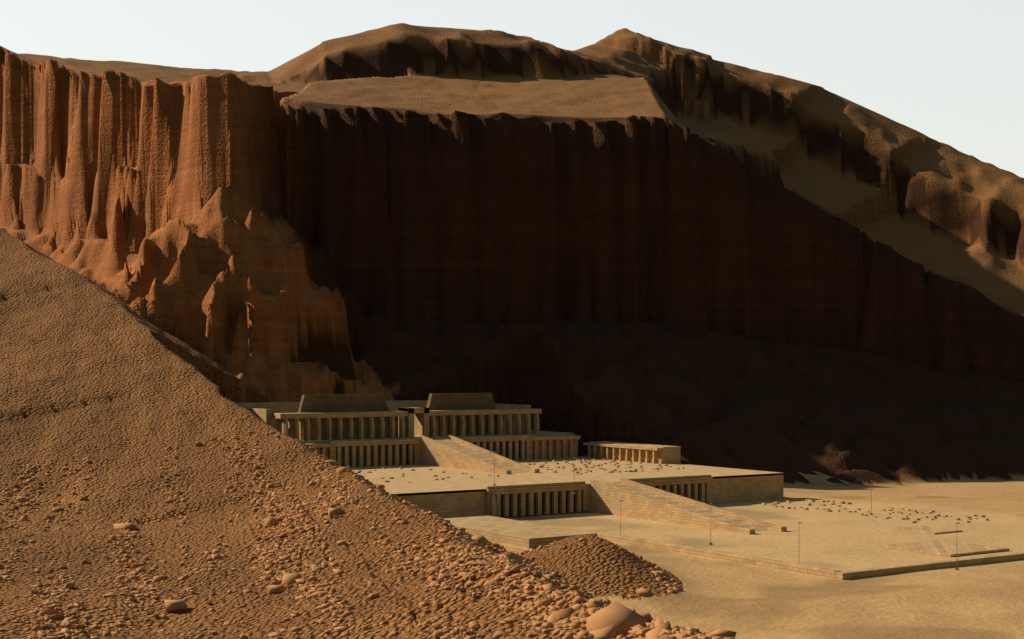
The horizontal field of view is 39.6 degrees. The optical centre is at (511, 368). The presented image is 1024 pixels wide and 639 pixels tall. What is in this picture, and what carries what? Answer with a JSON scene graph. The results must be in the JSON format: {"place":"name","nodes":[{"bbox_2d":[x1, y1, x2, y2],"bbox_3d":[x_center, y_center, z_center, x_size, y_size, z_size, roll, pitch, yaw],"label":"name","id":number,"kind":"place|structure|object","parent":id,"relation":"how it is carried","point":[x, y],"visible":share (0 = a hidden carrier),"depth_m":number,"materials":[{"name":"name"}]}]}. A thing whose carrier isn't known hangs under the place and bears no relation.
{"place":"outdoors","nodes":[
{"label":"outdoors","id":0,"kind":"place"},
{"bbox_2d":[0,23,1023,638],"bbox_3d":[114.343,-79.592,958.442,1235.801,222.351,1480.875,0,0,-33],"label":"terrain","id":1,"kind":"structure","parent":0,"point":[628,235],"depth_m":447.54,"materials":[{"name":"brown stone"}]},
{"bbox_2d":[0,428,739,638],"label":"hill stones","id":2,"kind":"object","parent":1,"relation":"on","point":[615,620],"visible":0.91,"depth_m":174.38,"materials":[{"name":"brown stone"}]},
{"bbox_2d":[237,400,786,533],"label":"temple","id":3,"kind":"structure","parent":1,"relation":"on","point":[684,500],"depth_m":360.90,"materials":[{"name":"stone"}]},
{"bbox_2d":[300,430,780,493],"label":"temple terraces","id":4,"kind":"object","parent":3,"relation":"on","point":[420,478],"visible":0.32,"depth_m":336.11,"materials":[{"name":"beige stone"}]},
{"bbox_2d":[298,393,496,438],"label":"court wall","id":5,"kind":"structure","parent":4,"relation":"on","point":[373,402],"depth_m":381.55,"materials":[{"name":"stone"}]},
{"bbox_2d":[355,457,1023,579],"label":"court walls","id":6,"kind":"structure","parent":1,"relation":"on","point":[514,536],"depth_m":243.33,"materials":[{"name":"stone"}]},
{"bbox_2d":[493,451,959,569],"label":"lamp posts","id":7,"kind":"object","parent":1,"relation":"on","point":[494,484],"visible":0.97,"depth_m":301.16,"materials":[{"name":"metal"}]},
{"bbox_2d":[0,0,1023,177],"label":"sky","id":8,"kind":"structure","parent":0,"point":[951,72],"materials":[{"name":"white"}]}
]}

